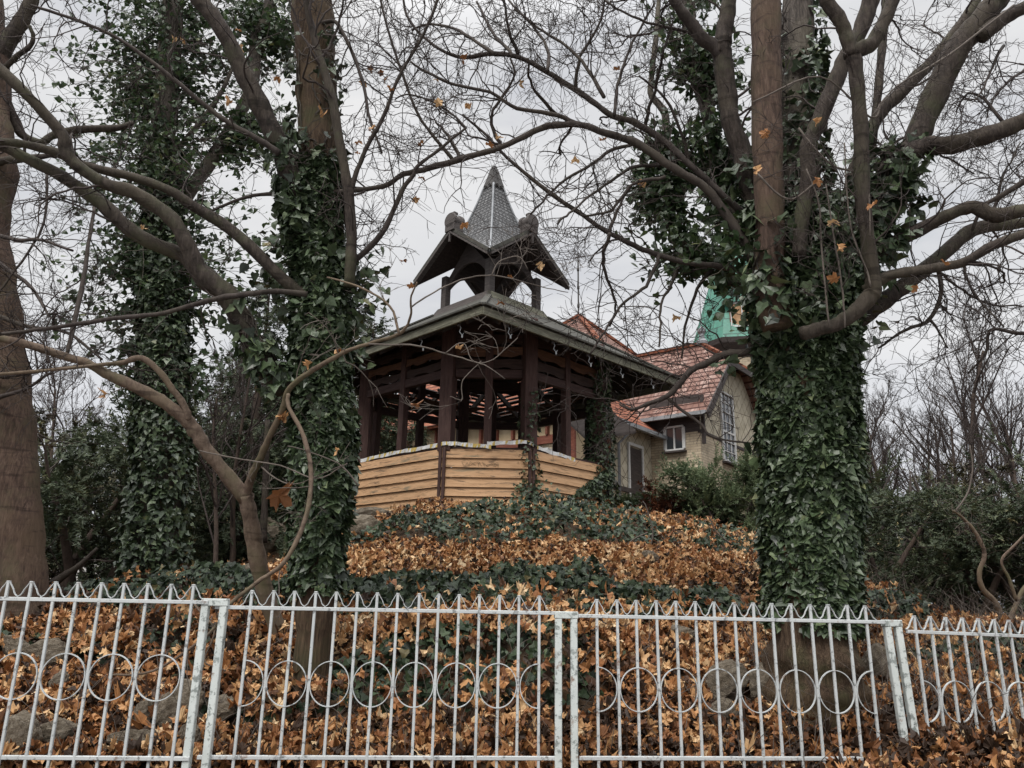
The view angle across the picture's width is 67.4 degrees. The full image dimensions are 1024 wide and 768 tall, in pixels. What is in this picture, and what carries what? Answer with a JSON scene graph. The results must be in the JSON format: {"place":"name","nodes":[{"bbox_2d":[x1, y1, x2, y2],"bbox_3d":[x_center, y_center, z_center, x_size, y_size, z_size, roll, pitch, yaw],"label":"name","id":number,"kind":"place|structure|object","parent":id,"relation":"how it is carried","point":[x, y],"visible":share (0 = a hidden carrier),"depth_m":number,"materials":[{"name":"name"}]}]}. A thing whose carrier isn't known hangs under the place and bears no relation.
{"place":"outdoors","nodes":[
{"label":"outdoors","id":0,"kind":"place"},
{"bbox_2d":[0,503,1023,767],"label":"ground","id":1,"kind":"structure","parent":0,"point":[274,555],"depth_m":4.82,"materials":[{"name":"soil"}]},
{"bbox_2d":[1,635,29,660],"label":"boulder","id":2,"kind":"object","parent":1,"relation":"on","point":[10,642],"visible":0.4,"depth_m":5.25,"materials":[{"name":"stone"}]},
{"bbox_2d":[2,710,42,752],"bbox_3d":[-2.594,1.865,4.069,0.167,0.249,0.164,-9,-19,31],"label":"boulder","id":3,"kind":"object","parent":1,"relation":"on","point":[18,727],"visible":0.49,"depth_m":4.04,"materials":[{"name":"stone"}]},
{"bbox_2d":[24,638,71,665],"bbox_3d":[-3.129,1.827,5.194,0.324,0.216,0.149,2,-16,-2],"label":"boulder","id":4,"kind":"object","parent":1,"relation":"on","point":[56,646],"visible":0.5,"depth_m":5.15,"materials":[{"name":"stone"}]},
{"bbox_2d":[48,669,68,687],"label":"boulder","id":5,"kind":"object","parent":1,"relation":"on","point":[56,678],"visible":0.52,"depth_m":4.70,"materials":[{"name":"stone"}]},
{"bbox_2d":[40,717,83,743],"bbox_3d":[-2.514,1.946,4.293,0.261,0.157,0.121,4,-16,-11],"label":"boulder","id":6,"kind":"object","parent":1,"relation":"on","point":[63,730],"visible":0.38,"depth_m":4.26,"materials":[{"name":"stone"}]},
{"bbox_2d":[25,319,109,473],"bbox_3d":[-13.482,2.419,22.896,4.712,8.435,2.980,14,-21,-38],"label":"bare tree","id":7,"kind":"object","parent":1,"relation":"on","point":[55,401],"visible":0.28,"depth_m":22.86,"materials":[{"name":"brown plant"}]},
{"bbox_2d":[51,535,110,579],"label":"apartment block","id":8,"kind":"structure","parent":1,"relation":"on","point":[83,567],"depth_m":67.92,"materials":[{"name":"concrete"}]},
{"bbox_2d":[49,547,113,588],"bbox_3d":[-6.143,2.735,11.328,1.379,1.164,0.414,5,-17,-15],"label":"fallen log","id":9,"kind":"object","parent":1,"relation":"on","point":[62,576],"visible":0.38,"depth_m":11.14,"materials":[{"name":"brown wood"}]},
{"bbox_2d":[37,363,131,578],"bbox_3d":[-21.339,4.370,35.267,6.375,11.412,4.031,-1,-16,8],"label":"bare tree","id":10,"kind":"object","parent":1,"relation":"on","point":[76,417],"visible":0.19,"depth_m":36.23,"materials":[{"name":"brown plant"}]},
{"bbox_2d":[0,0,207,625],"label":"broadleaf tree","id":11,"kind":"object","parent":1,"relation":"on","point":[23,562],"visible":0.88,"depth_m":6.35,"materials":[{"name":"brown plant"}]},
{"bbox_2d":[0,581,208,767],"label":"fence section","id":12,"kind":"object","parent":1,"relation":"on","point":[98,758],"visible":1,"depth_m":3.75,"materials":[{"name":"white paint"}]},
{"bbox_2d":[33,404,195,584],"bbox_3d":[-8.157,2.280,13.870,4.927,4.256,4.124,6,-17,-18],"label":"yew shrub","id":13,"kind":"object","parent":1,"relation":"on","point":[62,438],"visible":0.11,"depth_m":13.97,"materials":[{"name":"green plant"}]},
{"bbox_2d":[44,376,211,513],"bbox_3d":[-13.439,2.803,26.551,3.996,9.712,4.595,-4,-17,16],"label":"bare tree","id":14,"kind":"object","parent":1,"relation":"on","point":[95,418],"visible":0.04,"depth_m":26.51,"materials":[{"name":"brown plant"}]},
{"bbox_2d":[106,729,155,744],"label":"boulder","id":15,"kind":"object","parent":1,"relation":"on","point":[134,734],"visible":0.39,"depth_m":4.18,"materials":[{"name":"stone"}]},
{"bbox_2d":[39,419,241,579],"bbox_3d":[-8.011,2.708,15.693,4.484,4.422,5.602,-8,-19,30],"label":"yew shrub","id":16,"kind":"object","parent":1,"relation":"on","point":[109,470],"visible":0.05,"depth_m":15.11,"materials":[{"name":"green plant"}]},
{"bbox_2d":[132,698,153,725],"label":"boulder","id":17,"kind":"object","parent":1,"relation":"on","point":[142,706],"visible":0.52,"depth_m":4.39,"materials":[{"name":"stone"}]},
{"bbox_2d":[86,394,226,577],"bbox_3d":[-8.645,2.912,19.052,5.381,6.112,4.767,11,-19,-32],"label":"yew shrub","id":18,"kind":"object","parent":1,"relation":"on","point":[110,418],"visible":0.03,"depth_m":18.92,"materials":[{"name":"green plant"}]},
{"bbox_2d":[37,339,283,588],"bbox_3d":[-6.484,1.643,12.570,4.217,4.775,4.760,-7,-18,25],"label":"yew shrub","id":19,"kind":"object","parent":1,"relation":"on","point":[65,559],"visible":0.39,"depth_m":11.99,"materials":[{"name":"green plant"}]},
{"bbox_2d":[155,692,176,727],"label":"boulder","id":20,"kind":"object","parent":1,"relation":"on","point":[167,709],"visible":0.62,"depth_m":4.39,"materials":[{"name":"stone"}]},
{"bbox_2d":[38,0,296,577],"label":"ivy clad tree","id":21,"kind":"object","parent":1,"relation":"on","point":[155,517],"visible":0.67,"depth_m":8.66,"materials":[{"name":"green plant"}]},
{"bbox_2d":[172,679,204,713],"bbox_3d":[-1.919,1.860,4.521,0.225,0.239,0.143,0,-16,2],"label":"boulder","id":22,"kind":"object","parent":1,"relation":"on","point":[186,691],"visible":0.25,"depth_m":4.49,"materials":[{"name":"stone"}]},
{"bbox_2d":[177,723,200,742],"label":"boulder","id":23,"kind":"object","parent":1,"relation":"on","point":[197,733],"visible":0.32,"depth_m":4.18,"materials":[{"name":"stone"}]},
{"bbox_2d":[181,598,229,767],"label":"fence post","id":24,"kind":"object","parent":1,"relation":"on","point":[223,604],"visible":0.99,"depth_m":3.78,"materials":[{"name":"white metal"}]},
{"bbox_2d":[207,694,236,720],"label":"boulder","id":25,"kind":"object","parent":1,"relation":"on","point":[223,713],"visible":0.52,"depth_m":4.45,"materials":[{"name":"stone"}]},
{"bbox_2d":[200,361,244,428],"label":"bare tree","id":26,"kind":"object","parent":1,"relation":"on","point":[214,394],"visible":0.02,"depth_m":23.72,"materials":[{"name":"brown plant"}]},
{"bbox_2d":[180,338,268,562],"bbox_3d":[-4.651,1.192,11.734,1.448,4.202,2.466,-5,-17,20],"label":"bare tree","id":27,"kind":"object","parent":1,"relation":"on","point":[214,484],"visible":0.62,"depth_m":11.68,"materials":[{"name":"brown plant"}]},
{"bbox_2d":[184,367,285,563],"bbox_3d":[-5.917,1.801,18.109,5.317,7.640,6.001,9,-18,-25],"label":"yew shrub","id":28,"kind":"object","parent":1,"relation":"on","point":[266,405],"visible":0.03,"depth_m":16.34,"materials":[{"name":"green plant"}]},
{"bbox_2d":[182,276,288,566],"bbox_3d":[-5.355,1.145,15.211,4.863,7.261,4.356,-10,-19,34],"label":"spruce tree","id":29,"kind":"object","parent":1,"relation":"on","point":[275,454],"visible":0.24,"depth_m":14.52,"materials":[{"name":"green plant"}]},
{"bbox_2d":[194,307,287,561],"bbox_3d":[-4.608,0.814,12.759,2.984,5.083,1.751,-1,-16,8],"label":"bare tree","id":30,"kind":"object","parent":1,"relation":"on","point":[232,502],"visible":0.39,"depth_m":12.86,"materials":[{"name":"brown plant"}]},
{"bbox_2d":[0,0,511,709],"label":"ivy clad tree","id":31,"kind":"object","parent":1,"relation":"on","point":[312,246],"visible":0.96,"depth_m":5.12,"materials":[{"name":"green plant"}]},
{"bbox_2d":[260,419,269,542],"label":"conifer tree","id":32,"kind":"object","parent":1,"relation":"on","point":[264,509],"visible":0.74,"depth_m":11.93,"materials":[{"name":"brown plant"}]},
{"bbox_2d":[259,517,286,553],"bbox_3d":[-4.293,2.725,13.622,0.723,0.726,0.396,0,-16,3],"label":"boulder","id":33,"kind":"object","parent":1,"relation":"on","point":[273,530],"visible":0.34,"depth_m":13.46,"materials":[{"name":"stone"}]},
{"bbox_2d":[193,330,395,524],"bbox_3d":[-4.758,1.532,16.957,5.602,6.464,4.484,-4,-17,17],"label":"yew shrub","id":34,"kind":"object","parent":1,"relation":"on","point":[281,425],"visible":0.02,"depth_m":16.40,"materials":[{"name":"green plant"}]},
{"bbox_2d":[0,222,601,744],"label":"slender tree","id":35,"kind":"object","parent":1,"relation":"on","point":[238,488],"visible":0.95,"depth_m":4.96,"materials":[{"name":"brown plant"}]},
{"bbox_2d":[348,514,380,542],"bbox_3d":[-1.797,1.772,9.303,0.542,0.387,0.322,2,-16,-3],"label":"boulder","id":36,"kind":"object","parent":1,"relation":"on","point":[362,521],"visible":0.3,"depth_m":9.20,"materials":[{"name":"stone"}]},
{"bbox_2d":[354,507,391,517],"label":"boulder","id":37,"kind":"object","parent":1,"relation":"on","point":[367,511],"visible":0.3,"depth_m":10.60,"materials":[{"name":"stone"}]},
{"bbox_2d":[197,590,554,767],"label":"fence section","id":38,"kind":"object","parent":1,"relation":"on","point":[388,757],"visible":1,"depth_m":3.86,"materials":[{"name":"white paint"}]},
{"bbox_2d":[353,315,415,455],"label":"spruce tree","id":39,"kind":"object","parent":1,"relation":"on","point":[393,427],"visible":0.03,"depth_m":19.03,"materials":[{"name":"green plant"}]},
{"bbox_2d":[406,424,433,449],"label":"spruce tree","id":40,"kind":"object","parent":1,"relation":"on","point":[411,438],"visible":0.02,"depth_m":21.44,"materials":[{"name":"green plant"}]},
{"bbox_2d":[0,496,1023,767],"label":"fallen leaves","id":41,"kind":"object","parent":1,"relation":"on","point":[1000,746],"visible":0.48,"depth_m":4.66,"materials":[{"name":"brown plant"}]},
{"bbox_2d":[869,486,981,611],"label":"yew shrub","id":42,"kind":"object","parent":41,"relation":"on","point":[929,563],"depth_m":18.31,"materials":[{"name":"green plant"}]},
{"bbox_2d":[0,485,1023,733],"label":"ground ivy","id":43,"kind":"object","parent":1,"relation":"on","point":[212,575],"visible":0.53,"depth_m":6.06,"materials":[{"name":"green plant"}]},
{"bbox_2d":[353,165,681,510],"bbox_3d":[-0.060,-0.733,15.052,5.262,7.505,6.302,-14,-22,43],"label":"gazebo","id":44,"kind":"object","parent":1,"relation":"on","point":[529,365],"visible":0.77,"depth_m":13.20,"materials":[{"name":"paint"}]},
{"bbox_2d":[360,441,490,461],"bbox_3d":[-1.588,1.099,12.593,2.737,0.108,0.396,-9,-19,31],"label":"barrier tape","id":45,"kind":"object","parent":44,"relation":"attached to","point":[450,443],"visible":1,"depth_m":12.38,"materials":[{"name":"white plastic"}]},
{"bbox_2d":[461,460,497,465],"bbox_3d":[-0.501,1.251,11.989,0.580,0.110,0.006,1,-16,0],"label":"scratched tag","id":46,"kind":"object","parent":44,"relation":"attached to","point":[480,464],"visible":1,"depth_m":11.99,"materials":[{"name":"grey paint"}]},
{"bbox_2d":[487,440,574,461],"bbox_3d":[0.407,1.045,12.290,1.654,0.184,0.326,10,-18,-27],"label":"barrier tape","id":47,"kind":"object","parent":44,"relation":"attached to","point":[514,442],"visible":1,"depth_m":12.07,"materials":[{"name":"white plastic"}]},
{"bbox_2d":[503,391,559,502],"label":"ivy plant","id":48,"kind":"object","parent":44,"relation":"attached to","point":[536,481],"visible":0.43,"depth_m":11.97,"materials":[{"name":"green plant"}]},
{"bbox_2d":[567,359,620,507],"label":"ivy plant","id":49,"kind":"object","parent":44,"relation":"attached to","point":[595,487],"visible":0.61,"depth_m":13.34,"materials":[{"name":"green plant"}]},
{"bbox_2d":[14,526,1023,767],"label":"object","id":50,"kind":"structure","parent":1,"relation":"on","point":[940,654],"depth_m":4.62,"materials":[{"name":"brown plant"}]},
{"bbox_2d":[554,611,577,767],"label":"fence post","id":51,"kind":"object","parent":1,"relation":"on","point":[559,616],"visible":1,"depth_m":3.92,"materials":[{"name":"white metal"}]},
{"bbox_2d":[379,295,757,513],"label":"brick house","id":52,"kind":"structure","parent":1,"relation":"on","point":[639,456],"depth_m":25.20,"materials":[{"name":"beige tile"}]},
{"bbox_2d":[577,251,579,311],"bbox_3d":[3.041,-5.168,35.307,0.110,4.400,0.110,1,-16,0],"label":"roof antenna","id":53,"kind":"object","parent":52,"relation":"on","point":[578,287],"visible":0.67,"depth_m":35.19,"materials":[{"name":"metal"}]},
{"bbox_2d":[627,442,644,504],"bbox_3d":[3.941,3.026,24.252,0.112,2.285,0.981,-11,-20,35],"label":"door","id":54,"kind":"structure","parent":52,"relation":"in","point":[635,456],"depth_m":24.34,"materials":[{"name":"wood"}]},
{"bbox_2d":[661,425,686,453],"bbox_3d":[5.268,1.802,24.993,0.820,0.890,0.200,-11,-20,36],"label":"window","id":55,"kind":"structure","parent":52,"relation":"in","point":[676,442],"depth_m":25.00,"materials":[{"name":"white glass"}]},
{"bbox_2d":[694,255,750,365],"bbox_3d":[11.188,0.794,37.279,4.897,20.200,4.897,12,-19,-32],"label":"turret","id":56,"kind":"object","parent":52,"relation":"attached to","point":[725,325],"visible":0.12,"depth_m":36.34,"materials":[{"name":"teal metal"}]},
{"bbox_2d":[719,391,736,466],"bbox_3d":[7.468,1.543,26.385,0.200,2.530,1.210,-11,-20,36],"label":"window","id":57,"kind":"structure","parent":52,"relation":"in","point":[731,435],"depth_m":26.41,"materials":[{"name":"grey glass"}]},
{"bbox_2d":[118,0,1023,731],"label":"ivy clad tree","id":58,"kind":"object","parent":1,"relation":"on","point":[806,242],"visible":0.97,"depth_m":5.30,"materials":[{"name":"green plant"}]},
{"bbox_2d":[614,491,657,510],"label":"shrub","id":59,"kind":"object","parent":1,"relation":"on","point":[623,497],"visible":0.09,"depth_m":14.14,"materials":[{"name":"green plant"}]},
{"bbox_2d":[642,502,652,543],"bbox_3d":[1.506,1.583,8.500,0.116,0.566,0.016,1,-16,0],"label":"fallen stick","id":60,"kind":"object","parent":1,"relation":"on","point":[650,521],"visible":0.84,"depth_m":8.51,"materials":[{"name":"wood"}]},
{"bbox_2d":[642,550,658,563],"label":"boulder","id":61,"kind":"object","parent":1,"relation":"on","point":[645,553],"visible":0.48,"depth_m":7.54,"materials":[{"name":"stone"}]},
{"bbox_2d":[630,475,688,516],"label":"shrub","id":62,"kind":"object","parent":1,"relation":"on","point":[662,505],"visible":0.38,"depth_m":13.26,"materials":[{"name":"green plant"}]},
{"bbox_2d":[656,496,690,514],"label":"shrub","id":63,"kind":"object","parent":1,"relation":"on","point":[680,505],"visible":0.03,"depth_m":13.51,"materials":[{"name":"green plant"}]},
{"bbox_2d":[667,625,694,639],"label":"boulder","id":64,"kind":"object","parent":1,"relation":"on","point":[684,629],"visible":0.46,"depth_m":5.40,"materials":[{"name":"stone"}]},
{"bbox_2d":[647,441,759,537],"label":"shrubs","id":65,"kind":"object","parent":1,"relation":"on","point":[689,479],"visible":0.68,"depth_m":12.69,"materials":[{"name":"green plant"}]},
{"bbox_2d":[670,475,746,526],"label":"shrub","id":66,"kind":"object","parent":1,"relation":"on","point":[703,509],"visible":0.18,"depth_m":12.95,"materials":[{"name":"green plant"}]},
{"bbox_2d":[709,517,729,542],"bbox_3d":[2.292,1.615,8.495,0.223,0.285,0.015,1,-16,0],"label":"fallen stick","id":67,"kind":"object","parent":1,"relation":"on","point":[717,532],"visible":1,"depth_m":8.48,"materials":[{"name":"wood"}]},
{"bbox_2d":[708,698,738,723],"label":"boulder","id":68,"kind":"object","parent":1,"relation":"on","point":[726,703],"visible":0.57,"depth_m":4.52,"materials":[{"name":"stone"}]},
{"bbox_2d":[705,659,748,699],"bbox_3d":[1.345,1.860,4.794,0.281,0.271,0.151,2,-16,-5],"label":"boulder","id":69,"kind":"object","parent":1,"relation":"on","point":[726,682],"visible":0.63,"depth_m":4.75,"materials":[{"name":"stone"}]},
{"bbox_2d":[578,599,884,767],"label":"fence section","id":70,"kind":"object","parent":1,"relation":"on","point":[702,758],"visible":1,"depth_m":4.03,"materials":[{"name":"white paint"}]},
{"bbox_2d":[721,513,755,538],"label":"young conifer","id":71,"kind":"object","parent":1,"relation":"on","point":[737,523],"visible":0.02,"depth_m":12.97,"materials":[{"name":"green plant"}]},
{"bbox_2d":[748,662,769,697],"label":"boulder","id":72,"kind":"object","parent":1,"relation":"on","point":[763,677],"visible":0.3,"depth_m":4.72,"materials":[{"name":"stone"}]},
{"bbox_2d":[862,643,889,681],"bbox_3d":[2.351,1.797,4.919,0.217,0.268,0.143,1,-16,0],"label":"boulder","id":73,"kind":"object","parent":1,"relation":"on","point":[876,663],"visible":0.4,"depth_m":4.89,"materials":[{"name":"stone"}]},
{"bbox_2d":[861,321,913,557],"bbox_3d":[11.244,2.965,24.910,3.330,9.427,5.266,-7,-18,26],"label":"bare tree","id":74,"kind":"object","parent":1,"relation":"on","point":[873,462],"visible":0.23,"depth_m":24.38,"materials":[{"name":"brown plant"}]},
{"bbox_2d":[861,373,917,580],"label":"bare tree","id":75,"kind":"object","parent":1,"relation":"on","point":[883,445],"visible":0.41,"depth_m":16.98,"materials":[{"name":"brown plant"}]},
{"bbox_2d":[864,386,920,565],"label":"bare tree","id":76,"kind":"object","parent":1,"relation":"on","point":[881,422],"visible":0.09,"depth_m":38.37,"materials":[{"name":"brown plant"}]},
{"bbox_2d":[878,471,914,589],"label":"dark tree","id":77,"kind":"object","parent":1,"relation":"on","point":[883,527],"visible":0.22,"depth_m":14.70,"materials":[{"name":"green plant"}]},
{"bbox_2d":[881,620,919,740],"bbox_3d":[2.109,1.857,4.082,0.156,1.154,0.050,3,-16,-7],"label":"fence post","id":78,"kind":"object","parent":1,"relation":"on","point":[897,625],"visible":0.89,"depth_m":4.14,"materials":[{"name":"white metal"}]},
{"bbox_2d":[901,471,926,592],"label":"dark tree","id":79,"kind":"object","parent":1,"relation":"on","point":[908,541],"visible":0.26,"depth_m":14.57,"materials":[{"name":"brown plant"}]},
{"bbox_2d":[883,381,963,514],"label":"bare tree","id":80,"kind":"object","parent":1,"relation":"on","point":[917,446],"visible":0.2,"depth_m":43.23,"materials":[{"name":"brown plant"}]},
{"bbox_2d":[911,471,937,602],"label":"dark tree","id":81,"kind":"object","parent":1,"relation":"on","point":[917,488],"visible":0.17,"depth_m":14.62,"materials":[{"name":"brown plant"}]},
{"bbox_2d":[864,448,1011,606],"bbox_3d":[7.566,3.022,15.085,4.139,3.820,3.667,-1,-16,7],"label":"yew shrub","id":82,"kind":"object","parent":1,"relation":"on","point":[900,517],"visible":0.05,"depth_m":14.74,"materials":[{"name":"green plant"}]},
{"bbox_2d":[863,455,1017,605],"bbox_3d":[5.817,2.625,12.483,3.214,2.926,4.014,12,-19,-33],"label":"yew shrub","id":83,"kind":"object","parent":1,"relation":"on","point":[896,567],"visible":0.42,"depth_m":12.20,"materials":[{"name":"green plant"}]},
{"bbox_2d":[864,272,1023,499],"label":"bare tree","id":84,"kind":"object","parent":1,"relation":"on","point":[979,370],"visible":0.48,"depth_m":25.53,"materials":[{"name":"brown plant"}]},
{"bbox_2d":[869,352,1020,500],"bbox_3d":[11.473,2.754,20.398,4.376,7.454,2.568,5,-17,-14],"label":"bare tree","id":85,"kind":"object","parent":1,"relation":"on","point":[930,445],"visible":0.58,"depth_m":20.94,"materials":[{"name":"brown plant"}]},
{"bbox_2d":[872,468,1023,616],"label":"yew shrub","id":86,"kind":"object","parent":1,"relation":"on","point":[992,584],"visible":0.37,"depth_m":13.26,"materials":[{"name":"green plant"}]},
{"bbox_2d":[874,361,1022,604],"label":"bare tree","id":87,"kind":"object","parent":1,"relation":"on","point":[946,447],"visible":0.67,"depth_m":18.93,"materials":[{"name":"brown plant"}]},
{"bbox_2d":[875,318,1023,598],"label":"bare tree","id":88,"kind":"object","parent":1,"relation":"on","point":[986,420],"visible":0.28,"depth_m":28.43,"materials":[{"name":"brown plant"}]},
{"bbox_2d":[942,504,963,612],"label":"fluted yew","id":89,"kind":"object","parent":1,"relation":"on","point":[959,596],"visible":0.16,"depth_m":13.48,"materials":[{"name":"brown plant"}]},
{"bbox_2d":[895,452,1023,613],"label":"yew shrub","id":90,"kind":"object","parent":1,"relation":"on","point":[960,474],"visible":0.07,"depth_m":16.92,"materials":[{"name":"green plant"}]},
{"bbox_2d":[898,422,1023,616],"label":"yew shrub","id":91,"kind":"object","parent":1,"relation":"on","point":[974,560],"visible":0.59,"depth_m":12.99,"materials":[{"name":"green plant"}]},
{"bbox_2d":[905,615,1023,730],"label":"fence section","id":92,"kind":"object","parent":1,"relation":"on","point":[947,633],"visible":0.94,"depth_m":4.30,"materials":[{"name":"white paint"}]},
{"bbox_2d":[923,317,1023,493],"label":"bare tree","id":93,"kind":"object","parent":1,"relation":"on","point":[995,407],"visible":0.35,"depth_m":31.57,"materials":[{"name":"brown plant"}]},
{"bbox_2d":[935,443,1023,619],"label":"sapling","id":94,"kind":"object","parent":1,"relation":"on","point":[987,594],"visible":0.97,"depth_m":8.23,"materials":[{"name":"brown plant"}]},
{"bbox_2d":[946,404,1022,532],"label":"bare tree","id":95,"kind":"object","parent":1,"relation":"on","point":[986,458],"visible":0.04,"depth_m":47.67,"materials":[{"name":"brown plant"}]},
{"bbox_2d":[960,356,1023,594],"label":"bare tree","id":96,"kind":"object","parent":1,"relation":"on","point":[1011,463],"visible":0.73,"depth_m":17.30,"materials":[{"name":"brown plant"}]},
{"bbox_2d":[3,0,1023,612],"label":"sky","id":97,"kind":"structure","parent":0,"point":[412,228],"materials":[{"name":"white"}]}
]}

